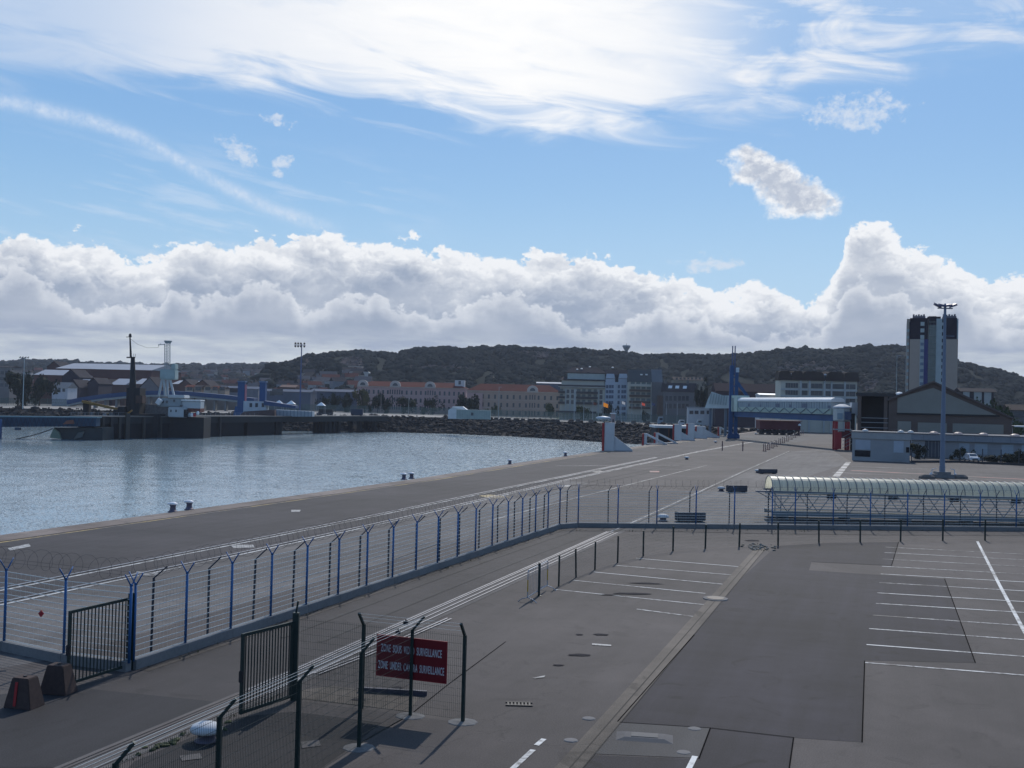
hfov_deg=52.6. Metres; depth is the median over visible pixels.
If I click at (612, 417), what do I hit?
kiosk
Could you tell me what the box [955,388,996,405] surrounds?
panelled flats
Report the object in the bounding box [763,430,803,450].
stake barrier
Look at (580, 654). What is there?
worn spot
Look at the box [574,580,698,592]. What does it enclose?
stall line
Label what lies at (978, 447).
window
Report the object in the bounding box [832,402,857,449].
control tower
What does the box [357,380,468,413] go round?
barracks
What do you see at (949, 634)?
stall line
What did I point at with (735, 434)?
boarding tower
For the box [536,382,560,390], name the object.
warehouse
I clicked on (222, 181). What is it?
sky
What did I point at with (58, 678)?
concrete block
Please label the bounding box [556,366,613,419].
balcony flats
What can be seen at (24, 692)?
concrete block
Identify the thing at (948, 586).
stall line
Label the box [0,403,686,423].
esplanade
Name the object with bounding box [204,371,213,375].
hillside house
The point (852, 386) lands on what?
window
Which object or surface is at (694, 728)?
cover
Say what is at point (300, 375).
lamp mast
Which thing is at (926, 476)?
concrete ballast
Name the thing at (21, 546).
ground mark
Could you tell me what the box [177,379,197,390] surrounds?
gabled shed
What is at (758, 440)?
road
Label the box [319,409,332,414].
dark container
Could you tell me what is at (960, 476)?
concrete ballast
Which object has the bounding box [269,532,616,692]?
groove rail
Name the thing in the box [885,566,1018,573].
stall line
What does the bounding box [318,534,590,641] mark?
tyre track
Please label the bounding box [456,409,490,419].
long container
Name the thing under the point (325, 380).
hillside house
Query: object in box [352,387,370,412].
broadleaf tree
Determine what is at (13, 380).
broadleaf tree
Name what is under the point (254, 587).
fence
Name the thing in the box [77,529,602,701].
lane
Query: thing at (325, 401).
broadleaf tree
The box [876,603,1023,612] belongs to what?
stall line
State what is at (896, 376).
lamp pole
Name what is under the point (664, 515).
dome bollard
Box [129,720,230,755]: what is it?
weeds
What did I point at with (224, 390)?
row house
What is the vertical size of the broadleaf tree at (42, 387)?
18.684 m
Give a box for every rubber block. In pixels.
[675,511,705,521]
[726,485,747,491]
[758,469,777,473]
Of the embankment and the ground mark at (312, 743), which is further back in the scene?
the embankment
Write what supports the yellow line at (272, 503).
on the quay road at (140, 541)
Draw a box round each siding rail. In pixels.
[314,618,446,672]
[319,618,451,673]
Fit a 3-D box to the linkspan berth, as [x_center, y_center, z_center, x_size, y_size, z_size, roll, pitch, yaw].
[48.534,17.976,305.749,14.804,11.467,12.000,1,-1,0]
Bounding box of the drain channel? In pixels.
[555,547,765,767]
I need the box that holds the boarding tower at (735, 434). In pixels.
[727,346,749,438]
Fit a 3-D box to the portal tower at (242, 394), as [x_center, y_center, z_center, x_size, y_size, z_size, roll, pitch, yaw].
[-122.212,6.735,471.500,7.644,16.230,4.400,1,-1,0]
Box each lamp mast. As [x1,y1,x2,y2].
[19,356,28,408]
[294,342,304,410]
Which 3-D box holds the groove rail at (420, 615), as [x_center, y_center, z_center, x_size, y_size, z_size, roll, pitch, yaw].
[-0.481,9.345,49.577,0.097,0.001,41.907,1,-1,20]
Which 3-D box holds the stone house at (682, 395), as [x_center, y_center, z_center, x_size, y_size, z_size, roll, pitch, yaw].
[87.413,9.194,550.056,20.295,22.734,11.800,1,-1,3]
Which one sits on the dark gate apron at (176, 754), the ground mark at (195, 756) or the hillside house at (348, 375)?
the ground mark at (195, 756)
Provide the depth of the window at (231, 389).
699.42 m
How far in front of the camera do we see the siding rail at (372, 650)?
37.08 m
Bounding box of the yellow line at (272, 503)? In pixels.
[0,436,724,542]
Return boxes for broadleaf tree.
[3,369,34,405]
[30,374,59,405]
[315,393,331,408]
[329,393,340,411]
[337,392,352,411]
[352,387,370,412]
[368,392,393,412]
[381,399,390,411]
[395,395,417,413]
[420,395,444,414]
[491,404,500,411]
[545,402,554,413]
[576,405,590,420]
[598,404,618,416]
[694,377,707,406]
[976,397,1003,412]
[987,398,1013,423]
[1011,417,1023,434]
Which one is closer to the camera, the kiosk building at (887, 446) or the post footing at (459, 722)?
the post footing at (459, 722)
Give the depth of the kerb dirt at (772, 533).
70.83 m
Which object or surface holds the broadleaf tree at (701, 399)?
on the esplanade
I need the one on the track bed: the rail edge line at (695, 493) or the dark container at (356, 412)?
the rail edge line at (695, 493)
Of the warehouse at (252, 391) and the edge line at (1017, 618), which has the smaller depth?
the edge line at (1017, 618)
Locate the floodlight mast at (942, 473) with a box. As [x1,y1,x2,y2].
[930,302,957,478]
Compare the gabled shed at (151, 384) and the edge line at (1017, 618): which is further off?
the gabled shed at (151, 384)
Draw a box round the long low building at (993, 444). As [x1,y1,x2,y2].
[911,431,1023,459]
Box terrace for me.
[671,377,705,406]
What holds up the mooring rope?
hanging from the blue gangway at (17, 422)
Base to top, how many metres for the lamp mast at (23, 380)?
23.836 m
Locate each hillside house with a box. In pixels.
[22,368,32,374]
[34,367,42,371]
[190,372,201,378]
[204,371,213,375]
[224,379,238,385]
[242,368,249,375]
[247,381,257,386]
[258,378,270,386]
[276,379,295,386]
[290,383,307,388]
[297,375,309,382]
[302,369,318,375]
[302,380,322,388]
[303,372,316,377]
[310,375,329,383]
[320,371,336,374]
[321,374,339,377]
[329,377,346,388]
[345,372,358,378]
[346,380,358,387]
[350,367,367,375]
[352,371,363,375]
[354,376,372,381]
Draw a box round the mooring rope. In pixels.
[16,428,52,438]
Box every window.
[229,388,237,391]
[272,388,282,394]
[837,413,842,418]
[844,411,850,419]
[850,384,855,388]
[959,443,969,452]
[975,444,987,454]
[1002,444,1012,453]
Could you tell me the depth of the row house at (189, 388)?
631.92 m
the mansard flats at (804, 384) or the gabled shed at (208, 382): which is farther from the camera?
the gabled shed at (208, 382)
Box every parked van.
[657,417,662,424]
[696,420,701,425]
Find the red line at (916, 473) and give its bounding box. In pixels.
[850,470,1023,479]
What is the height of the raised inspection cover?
0.085 m
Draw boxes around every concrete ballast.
[918,474,934,478]
[954,474,967,478]
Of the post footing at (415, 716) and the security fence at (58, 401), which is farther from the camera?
the security fence at (58, 401)
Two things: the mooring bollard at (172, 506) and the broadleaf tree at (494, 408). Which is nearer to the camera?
the mooring bollard at (172, 506)
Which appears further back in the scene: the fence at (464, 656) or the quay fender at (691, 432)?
the quay fender at (691, 432)
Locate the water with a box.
[0,427,641,534]
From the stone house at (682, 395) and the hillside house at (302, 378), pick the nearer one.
the stone house at (682, 395)
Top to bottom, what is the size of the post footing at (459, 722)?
0.050 m
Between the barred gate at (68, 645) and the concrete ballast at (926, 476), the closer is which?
the barred gate at (68, 645)
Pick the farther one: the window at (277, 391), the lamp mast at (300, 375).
the window at (277, 391)
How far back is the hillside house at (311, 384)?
910.86 m
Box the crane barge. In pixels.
[81,333,164,437]
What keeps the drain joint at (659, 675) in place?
on the drain channel
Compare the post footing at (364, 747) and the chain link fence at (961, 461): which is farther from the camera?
the chain link fence at (961, 461)
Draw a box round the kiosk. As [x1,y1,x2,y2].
[610,413,615,422]
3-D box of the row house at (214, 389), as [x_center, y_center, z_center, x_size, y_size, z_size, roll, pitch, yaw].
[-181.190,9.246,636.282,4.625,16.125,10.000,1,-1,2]
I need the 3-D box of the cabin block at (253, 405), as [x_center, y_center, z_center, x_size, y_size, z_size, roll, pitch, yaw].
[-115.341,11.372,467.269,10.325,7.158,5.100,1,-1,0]
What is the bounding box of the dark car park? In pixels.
[584,542,974,767]
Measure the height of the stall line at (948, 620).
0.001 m
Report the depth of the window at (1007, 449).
193.23 m
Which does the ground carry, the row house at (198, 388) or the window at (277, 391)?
the row house at (198, 388)
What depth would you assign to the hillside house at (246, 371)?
1693.11 m
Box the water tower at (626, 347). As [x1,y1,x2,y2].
[622,343,629,351]
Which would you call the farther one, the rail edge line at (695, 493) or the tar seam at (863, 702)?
the rail edge line at (695, 493)
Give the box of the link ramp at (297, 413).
[241,401,314,416]
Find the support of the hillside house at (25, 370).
on the hills
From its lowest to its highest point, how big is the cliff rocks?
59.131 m
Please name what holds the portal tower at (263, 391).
on the ground
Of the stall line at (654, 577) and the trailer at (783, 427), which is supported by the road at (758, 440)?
the trailer at (783, 427)
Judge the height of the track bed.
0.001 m
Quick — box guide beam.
[364,687,426,695]
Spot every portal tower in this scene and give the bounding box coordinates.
[233,381,246,414]
[259,381,267,400]
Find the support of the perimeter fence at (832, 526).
on the ground
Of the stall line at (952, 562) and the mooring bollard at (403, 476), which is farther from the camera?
the mooring bollard at (403, 476)
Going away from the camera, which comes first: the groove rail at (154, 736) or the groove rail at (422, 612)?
the groove rail at (154, 736)
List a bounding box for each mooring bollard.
[167,502,177,511]
[184,500,193,509]
[400,473,406,479]
[408,472,414,478]
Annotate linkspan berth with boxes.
[649,424,705,442]
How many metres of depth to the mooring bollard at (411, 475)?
111.46 m
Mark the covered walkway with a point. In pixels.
(848, 484)
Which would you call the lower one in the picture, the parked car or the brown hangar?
the parked car
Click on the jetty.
(127, 426)
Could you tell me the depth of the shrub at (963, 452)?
189.62 m
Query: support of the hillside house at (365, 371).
on the hills
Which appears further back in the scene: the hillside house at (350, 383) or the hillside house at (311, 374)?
the hillside house at (311, 374)
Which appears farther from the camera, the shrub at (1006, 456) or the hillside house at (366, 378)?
the hillside house at (366, 378)
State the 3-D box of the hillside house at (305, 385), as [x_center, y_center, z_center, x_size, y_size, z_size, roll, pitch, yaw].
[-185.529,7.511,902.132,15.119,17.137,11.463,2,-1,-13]
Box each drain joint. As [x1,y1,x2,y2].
[569,549,759,767]
[582,548,765,767]
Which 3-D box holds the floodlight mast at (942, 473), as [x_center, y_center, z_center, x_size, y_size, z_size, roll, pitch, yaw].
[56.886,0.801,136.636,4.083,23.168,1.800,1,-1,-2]
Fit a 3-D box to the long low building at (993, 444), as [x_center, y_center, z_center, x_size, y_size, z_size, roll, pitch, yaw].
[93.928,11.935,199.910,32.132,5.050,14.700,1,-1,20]
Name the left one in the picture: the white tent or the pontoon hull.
the pontoon hull
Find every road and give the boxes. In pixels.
[0,436,726,600]
[740,432,831,449]
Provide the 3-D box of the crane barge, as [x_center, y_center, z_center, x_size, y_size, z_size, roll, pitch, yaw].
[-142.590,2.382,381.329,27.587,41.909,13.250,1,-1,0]
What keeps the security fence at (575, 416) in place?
on the esplanade
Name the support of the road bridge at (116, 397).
on the esplanade
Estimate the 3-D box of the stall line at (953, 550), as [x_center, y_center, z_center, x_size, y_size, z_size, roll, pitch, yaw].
[34.229,10.486,62.933,22.000,0.001,0.120,1,-1,12]
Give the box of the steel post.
[536,563,541,595]
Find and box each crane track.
[0,442,751,605]
[0,458,653,590]
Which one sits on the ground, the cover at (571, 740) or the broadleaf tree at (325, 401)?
the cover at (571, 740)
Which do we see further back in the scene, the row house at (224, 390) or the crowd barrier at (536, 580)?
the row house at (224, 390)
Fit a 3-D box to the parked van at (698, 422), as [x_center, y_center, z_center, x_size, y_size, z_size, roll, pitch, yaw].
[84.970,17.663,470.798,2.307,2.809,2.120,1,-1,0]
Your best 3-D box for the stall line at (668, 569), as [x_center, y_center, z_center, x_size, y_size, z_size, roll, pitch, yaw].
[8.326,9.668,53.919,6.183,0.001,0.100,1,-1,21]
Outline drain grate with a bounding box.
[506,701,532,706]
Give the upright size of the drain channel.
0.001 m
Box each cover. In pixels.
[564,738,577,742]
[582,716,595,720]
[616,731,672,743]
[676,750,690,754]
[688,726,700,730]
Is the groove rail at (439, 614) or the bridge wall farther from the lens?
the bridge wall
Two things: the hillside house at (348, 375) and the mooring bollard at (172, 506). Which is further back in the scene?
the hillside house at (348, 375)
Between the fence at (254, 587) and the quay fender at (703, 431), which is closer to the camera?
the fence at (254, 587)
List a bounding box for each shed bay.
[112,379,136,405]
[136,379,146,387]
[172,380,181,390]
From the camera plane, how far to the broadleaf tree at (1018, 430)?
260.53 m
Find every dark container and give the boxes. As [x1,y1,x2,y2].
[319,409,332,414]
[351,409,362,415]
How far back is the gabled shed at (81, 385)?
644.00 m
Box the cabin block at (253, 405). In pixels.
[243,401,268,411]
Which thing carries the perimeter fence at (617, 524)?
on the ground
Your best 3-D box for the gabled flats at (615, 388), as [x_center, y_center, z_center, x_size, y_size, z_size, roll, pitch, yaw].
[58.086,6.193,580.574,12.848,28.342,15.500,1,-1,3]
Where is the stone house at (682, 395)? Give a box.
[657,380,696,422]
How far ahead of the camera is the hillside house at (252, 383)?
1043.43 m
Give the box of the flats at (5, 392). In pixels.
[0,366,21,403]
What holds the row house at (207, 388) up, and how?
on the ground
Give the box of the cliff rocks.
[289,350,878,390]
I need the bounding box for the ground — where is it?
[0,403,1023,767]
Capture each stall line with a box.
[556,589,703,604]
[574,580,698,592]
[598,572,717,583]
[616,565,729,574]
[865,662,1022,674]
[867,644,1023,656]
[869,628,1023,639]
[875,615,1023,625]
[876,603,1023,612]
[879,582,1020,590]
[885,552,1022,559]
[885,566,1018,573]
[886,593,1023,601]
[889,574,1019,581]
[891,559,1023,566]
[892,547,1014,553]
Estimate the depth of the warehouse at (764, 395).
419.92 m
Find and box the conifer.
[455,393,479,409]
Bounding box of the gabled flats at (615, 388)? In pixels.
[605,369,627,420]
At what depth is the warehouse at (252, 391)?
699.38 m
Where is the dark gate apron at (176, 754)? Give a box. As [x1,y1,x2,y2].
[128,712,374,767]
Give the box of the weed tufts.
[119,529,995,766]
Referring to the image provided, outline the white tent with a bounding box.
[316,402,325,414]
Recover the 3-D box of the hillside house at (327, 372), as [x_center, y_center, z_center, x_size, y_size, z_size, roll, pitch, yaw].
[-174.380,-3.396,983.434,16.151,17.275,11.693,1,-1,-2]
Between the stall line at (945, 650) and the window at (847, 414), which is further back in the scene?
the window at (847, 414)
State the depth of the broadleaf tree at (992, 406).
288.52 m
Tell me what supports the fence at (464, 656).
on the ground
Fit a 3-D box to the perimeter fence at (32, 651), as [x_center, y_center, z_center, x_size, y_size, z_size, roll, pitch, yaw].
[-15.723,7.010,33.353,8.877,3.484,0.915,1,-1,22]
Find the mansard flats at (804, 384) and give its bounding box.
[775,371,859,432]
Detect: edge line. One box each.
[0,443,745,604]
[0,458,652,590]
[610,451,788,531]
[976,541,1023,633]
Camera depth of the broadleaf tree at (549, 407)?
588.85 m
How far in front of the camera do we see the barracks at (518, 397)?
637.97 m
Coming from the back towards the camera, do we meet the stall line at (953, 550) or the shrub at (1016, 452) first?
the shrub at (1016, 452)
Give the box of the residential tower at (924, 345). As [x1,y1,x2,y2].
[905,314,957,391]
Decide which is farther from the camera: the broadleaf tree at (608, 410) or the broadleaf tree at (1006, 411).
the broadleaf tree at (608, 410)
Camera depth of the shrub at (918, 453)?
191.93 m
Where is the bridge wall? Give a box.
[145,397,234,409]
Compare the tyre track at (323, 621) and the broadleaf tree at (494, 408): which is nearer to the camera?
the tyre track at (323, 621)
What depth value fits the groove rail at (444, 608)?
42.72 m
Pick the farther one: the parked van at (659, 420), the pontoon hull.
the parked van at (659, 420)
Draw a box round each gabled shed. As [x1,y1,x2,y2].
[47,361,68,369]
[62,369,92,381]
[71,379,88,397]
[87,377,112,405]
[139,377,170,397]
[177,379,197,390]
[195,380,219,385]
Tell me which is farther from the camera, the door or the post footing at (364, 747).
the door
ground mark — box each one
[8,544,29,550]
[134,571,157,575]
[180,753,201,760]
[231,544,254,547]
[302,740,319,747]
[481,495,506,497]
[832,462,850,476]
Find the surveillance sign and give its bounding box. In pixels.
[376,634,447,683]
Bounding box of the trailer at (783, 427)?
[756,420,801,434]
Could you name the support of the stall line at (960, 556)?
on the ground
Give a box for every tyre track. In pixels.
[282,532,567,637]
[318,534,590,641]
[533,465,670,494]
[547,465,683,495]
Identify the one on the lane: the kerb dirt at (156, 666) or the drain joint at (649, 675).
the kerb dirt at (156, 666)
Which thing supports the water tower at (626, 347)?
on the hills
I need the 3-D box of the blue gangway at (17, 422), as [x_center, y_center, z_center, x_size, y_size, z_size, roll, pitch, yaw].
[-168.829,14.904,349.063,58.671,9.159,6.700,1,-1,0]
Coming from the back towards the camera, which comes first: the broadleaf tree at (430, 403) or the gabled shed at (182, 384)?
the gabled shed at (182, 384)
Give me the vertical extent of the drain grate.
0.035 m
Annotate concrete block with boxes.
[4,674,44,709]
[41,662,77,695]
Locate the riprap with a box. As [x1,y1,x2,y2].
[0,406,756,444]
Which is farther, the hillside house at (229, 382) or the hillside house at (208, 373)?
the hillside house at (208, 373)
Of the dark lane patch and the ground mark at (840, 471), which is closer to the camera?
the dark lane patch
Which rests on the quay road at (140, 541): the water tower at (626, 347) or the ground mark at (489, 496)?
the ground mark at (489, 496)
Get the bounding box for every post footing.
[343,743,375,752]
[396,712,424,719]
[448,718,477,725]
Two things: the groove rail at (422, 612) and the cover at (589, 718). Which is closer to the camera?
the cover at (589, 718)
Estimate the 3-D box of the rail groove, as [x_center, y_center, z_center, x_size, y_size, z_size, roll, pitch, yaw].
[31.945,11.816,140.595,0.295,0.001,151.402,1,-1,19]
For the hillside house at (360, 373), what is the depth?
953.67 m
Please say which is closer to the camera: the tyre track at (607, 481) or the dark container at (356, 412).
the tyre track at (607, 481)
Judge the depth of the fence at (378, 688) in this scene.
22.89 m
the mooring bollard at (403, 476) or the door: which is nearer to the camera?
the mooring bollard at (403, 476)
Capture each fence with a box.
[0,397,82,406]
[0,481,589,667]
[0,546,138,671]
[75,616,424,767]
[129,480,563,669]
[150,490,549,651]
[269,404,560,419]
[300,612,466,721]
[558,519,1023,585]
[559,479,774,528]
[563,411,686,423]
[772,481,1023,530]
[911,447,1023,465]
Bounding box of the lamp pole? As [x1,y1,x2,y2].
[896,355,900,392]
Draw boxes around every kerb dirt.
[141,529,563,670]
[563,530,1023,535]
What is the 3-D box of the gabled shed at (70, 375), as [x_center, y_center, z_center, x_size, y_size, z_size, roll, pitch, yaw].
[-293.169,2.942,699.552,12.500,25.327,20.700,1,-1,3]
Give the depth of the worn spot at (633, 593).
46.80 m
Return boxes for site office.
[687,407,712,425]
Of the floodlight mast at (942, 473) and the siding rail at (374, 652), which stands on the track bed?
the siding rail at (374, 652)
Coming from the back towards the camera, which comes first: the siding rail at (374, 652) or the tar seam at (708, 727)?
the siding rail at (374, 652)
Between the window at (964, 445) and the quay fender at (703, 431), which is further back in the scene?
the quay fender at (703, 431)
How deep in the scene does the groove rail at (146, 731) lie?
25.90 m
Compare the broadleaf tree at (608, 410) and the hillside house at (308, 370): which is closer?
the broadleaf tree at (608, 410)
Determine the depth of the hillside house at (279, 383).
934.15 m
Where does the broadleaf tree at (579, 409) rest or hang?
on the esplanade
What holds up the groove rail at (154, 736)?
on the track bed
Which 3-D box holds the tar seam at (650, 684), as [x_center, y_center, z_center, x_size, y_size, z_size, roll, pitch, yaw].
[4.824,9.206,33.283,0.035,0.001,11.588,1,-1,20]
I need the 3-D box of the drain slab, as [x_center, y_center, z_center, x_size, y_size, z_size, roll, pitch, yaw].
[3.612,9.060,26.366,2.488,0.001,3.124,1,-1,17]
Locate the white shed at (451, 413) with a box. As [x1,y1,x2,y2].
[448,406,467,418]
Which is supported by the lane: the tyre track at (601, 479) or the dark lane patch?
the dark lane patch
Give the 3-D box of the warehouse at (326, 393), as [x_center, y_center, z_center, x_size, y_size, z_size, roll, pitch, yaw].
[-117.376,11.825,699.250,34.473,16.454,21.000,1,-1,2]
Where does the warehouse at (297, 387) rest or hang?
on the ground
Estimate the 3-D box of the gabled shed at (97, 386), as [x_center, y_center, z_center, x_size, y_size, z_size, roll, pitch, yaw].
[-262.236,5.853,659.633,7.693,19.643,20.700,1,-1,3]
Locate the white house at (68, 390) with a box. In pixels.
[52,382,76,405]
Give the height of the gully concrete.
0.001 m
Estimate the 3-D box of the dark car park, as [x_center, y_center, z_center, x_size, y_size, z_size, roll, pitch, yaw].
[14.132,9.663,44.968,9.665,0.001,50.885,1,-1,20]
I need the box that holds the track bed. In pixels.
[54,451,792,767]
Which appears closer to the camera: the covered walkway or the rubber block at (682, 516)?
the rubber block at (682, 516)
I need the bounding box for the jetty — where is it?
[72,412,387,438]
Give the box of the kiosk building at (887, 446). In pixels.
[851,429,913,462]
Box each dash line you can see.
[510,749,534,767]
[534,738,545,744]
[686,756,697,767]
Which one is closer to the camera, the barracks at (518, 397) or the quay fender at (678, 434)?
the quay fender at (678, 434)
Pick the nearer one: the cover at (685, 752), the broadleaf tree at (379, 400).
the cover at (685, 752)
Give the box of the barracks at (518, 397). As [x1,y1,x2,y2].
[467,384,559,417]
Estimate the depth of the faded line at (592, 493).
98.49 m
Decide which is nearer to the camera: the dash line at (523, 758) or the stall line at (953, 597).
the dash line at (523, 758)
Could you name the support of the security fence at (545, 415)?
on the esplanade
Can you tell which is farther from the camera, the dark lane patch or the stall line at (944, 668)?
the stall line at (944, 668)
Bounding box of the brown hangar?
[856,381,1013,452]
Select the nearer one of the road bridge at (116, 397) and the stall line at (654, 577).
the stall line at (654, 577)
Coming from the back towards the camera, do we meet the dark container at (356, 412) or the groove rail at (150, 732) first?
the dark container at (356, 412)
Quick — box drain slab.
[595,722,708,757]
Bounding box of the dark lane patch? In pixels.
[0,689,211,767]
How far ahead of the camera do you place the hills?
1054.59 m
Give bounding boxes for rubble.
[740,543,775,550]
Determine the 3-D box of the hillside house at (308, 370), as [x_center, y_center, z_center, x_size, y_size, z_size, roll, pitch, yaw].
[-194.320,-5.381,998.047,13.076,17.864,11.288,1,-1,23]
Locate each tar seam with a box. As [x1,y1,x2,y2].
[361,642,504,742]
[618,634,694,720]
[625,722,788,736]
[698,728,710,757]
[789,737,793,767]
[861,661,864,741]
[945,580,975,662]
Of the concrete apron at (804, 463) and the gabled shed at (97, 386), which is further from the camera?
the gabled shed at (97, 386)
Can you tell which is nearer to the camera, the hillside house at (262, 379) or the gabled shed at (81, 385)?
the gabled shed at (81, 385)
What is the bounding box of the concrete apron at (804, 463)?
[629,448,849,529]
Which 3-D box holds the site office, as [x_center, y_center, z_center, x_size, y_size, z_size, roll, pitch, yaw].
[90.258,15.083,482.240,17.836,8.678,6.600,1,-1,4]
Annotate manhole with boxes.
[703,596,727,600]
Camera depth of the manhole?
45.90 m
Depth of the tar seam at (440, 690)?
30.72 m
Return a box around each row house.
[185,385,195,391]
[194,385,204,398]
[203,385,212,399]
[211,386,220,393]
[218,386,229,394]
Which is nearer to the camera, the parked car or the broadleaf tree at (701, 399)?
the parked car
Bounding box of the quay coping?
[0,431,756,541]
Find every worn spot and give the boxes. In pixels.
[570,654,589,655]
[616,593,648,594]
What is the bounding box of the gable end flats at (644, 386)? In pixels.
[627,369,662,421]
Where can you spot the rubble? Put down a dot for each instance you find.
(760, 547)
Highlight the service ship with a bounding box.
[145,341,210,438]
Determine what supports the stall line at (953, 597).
on the ground
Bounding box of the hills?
[28,351,1023,422]
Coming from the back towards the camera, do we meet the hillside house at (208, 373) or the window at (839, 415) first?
the hillside house at (208, 373)
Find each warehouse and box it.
[33,370,92,403]
[56,363,180,390]
[228,386,259,400]
[267,388,316,410]
[280,385,299,389]
[312,389,356,410]
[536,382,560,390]
[711,383,774,427]
[755,393,774,429]
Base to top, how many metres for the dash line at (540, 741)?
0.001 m
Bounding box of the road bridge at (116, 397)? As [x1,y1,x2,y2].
[66,391,257,410]
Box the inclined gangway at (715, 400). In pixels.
[705,392,728,435]
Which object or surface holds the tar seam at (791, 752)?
on the dark car park
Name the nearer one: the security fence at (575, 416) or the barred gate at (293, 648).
the barred gate at (293, 648)
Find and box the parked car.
[963,453,979,460]
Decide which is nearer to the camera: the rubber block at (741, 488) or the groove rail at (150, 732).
the groove rail at (150, 732)
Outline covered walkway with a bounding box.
[755,475,1023,523]
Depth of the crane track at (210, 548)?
60.90 m
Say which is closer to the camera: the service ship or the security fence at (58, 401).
the service ship
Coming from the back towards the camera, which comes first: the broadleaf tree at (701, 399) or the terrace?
the terrace
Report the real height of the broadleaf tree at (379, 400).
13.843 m
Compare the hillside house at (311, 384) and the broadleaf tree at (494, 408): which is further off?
the hillside house at (311, 384)
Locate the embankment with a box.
[0,408,740,444]
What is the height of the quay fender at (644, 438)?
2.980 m
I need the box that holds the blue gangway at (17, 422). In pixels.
[0,416,101,438]
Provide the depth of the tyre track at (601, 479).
118.73 m
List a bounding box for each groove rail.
[59,690,246,767]
[66,690,251,767]
[81,692,258,767]
[95,695,263,767]
[248,532,604,689]
[252,532,607,689]
[261,532,612,691]
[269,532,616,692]
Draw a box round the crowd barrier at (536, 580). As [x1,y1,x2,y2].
[519,560,555,602]
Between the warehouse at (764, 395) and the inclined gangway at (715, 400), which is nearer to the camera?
the inclined gangway at (715, 400)
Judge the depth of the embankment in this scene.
504.54 m
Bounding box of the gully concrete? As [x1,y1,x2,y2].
[302,686,418,710]
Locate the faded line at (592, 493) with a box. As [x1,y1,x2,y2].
[489,465,706,520]
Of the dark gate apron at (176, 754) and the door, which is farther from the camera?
the door
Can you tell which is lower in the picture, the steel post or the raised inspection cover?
the raised inspection cover
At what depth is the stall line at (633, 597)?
45.90 m
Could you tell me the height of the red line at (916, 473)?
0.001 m
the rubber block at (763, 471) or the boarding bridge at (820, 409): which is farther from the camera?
the boarding bridge at (820, 409)
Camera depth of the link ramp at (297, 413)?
450.79 m
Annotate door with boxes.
[925,441,939,457]
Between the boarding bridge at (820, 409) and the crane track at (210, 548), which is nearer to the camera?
the crane track at (210, 548)
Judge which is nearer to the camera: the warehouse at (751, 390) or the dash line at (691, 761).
the dash line at (691, 761)
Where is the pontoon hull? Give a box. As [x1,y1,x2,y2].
[49,427,113,439]
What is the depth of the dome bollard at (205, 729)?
25.25 m
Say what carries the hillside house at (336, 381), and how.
on the hills
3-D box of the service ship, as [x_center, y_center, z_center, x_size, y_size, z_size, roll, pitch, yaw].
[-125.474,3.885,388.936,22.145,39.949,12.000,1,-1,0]
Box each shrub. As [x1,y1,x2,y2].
[910,443,928,458]
[949,447,975,459]
[978,455,1000,461]
[998,453,1021,462]
[1008,449,1023,462]
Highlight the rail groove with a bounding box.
[616,451,790,531]
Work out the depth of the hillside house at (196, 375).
1495.99 m
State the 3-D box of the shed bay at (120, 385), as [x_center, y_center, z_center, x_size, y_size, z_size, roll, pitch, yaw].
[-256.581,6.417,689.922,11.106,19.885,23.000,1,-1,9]
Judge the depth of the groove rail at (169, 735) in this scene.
25.52 m
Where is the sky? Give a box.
[0,0,1023,423]
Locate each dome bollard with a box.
[190,720,222,744]
[658,514,668,520]
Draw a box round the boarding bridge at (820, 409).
[731,395,844,420]
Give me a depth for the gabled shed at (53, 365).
800.06 m
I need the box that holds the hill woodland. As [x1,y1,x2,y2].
[0,343,1023,416]
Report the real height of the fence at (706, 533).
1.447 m
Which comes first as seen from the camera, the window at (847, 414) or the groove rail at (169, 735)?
the groove rail at (169, 735)
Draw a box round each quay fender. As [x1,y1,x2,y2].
[596,416,632,451]
[642,433,666,445]
[654,433,677,443]
[672,424,694,440]
[686,423,706,438]
[695,426,719,437]
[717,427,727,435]
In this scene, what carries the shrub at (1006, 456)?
on the ground
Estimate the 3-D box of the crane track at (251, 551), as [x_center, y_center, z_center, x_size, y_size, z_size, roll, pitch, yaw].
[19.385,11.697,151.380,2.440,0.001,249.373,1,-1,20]
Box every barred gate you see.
[66,592,134,682]
[239,601,299,714]

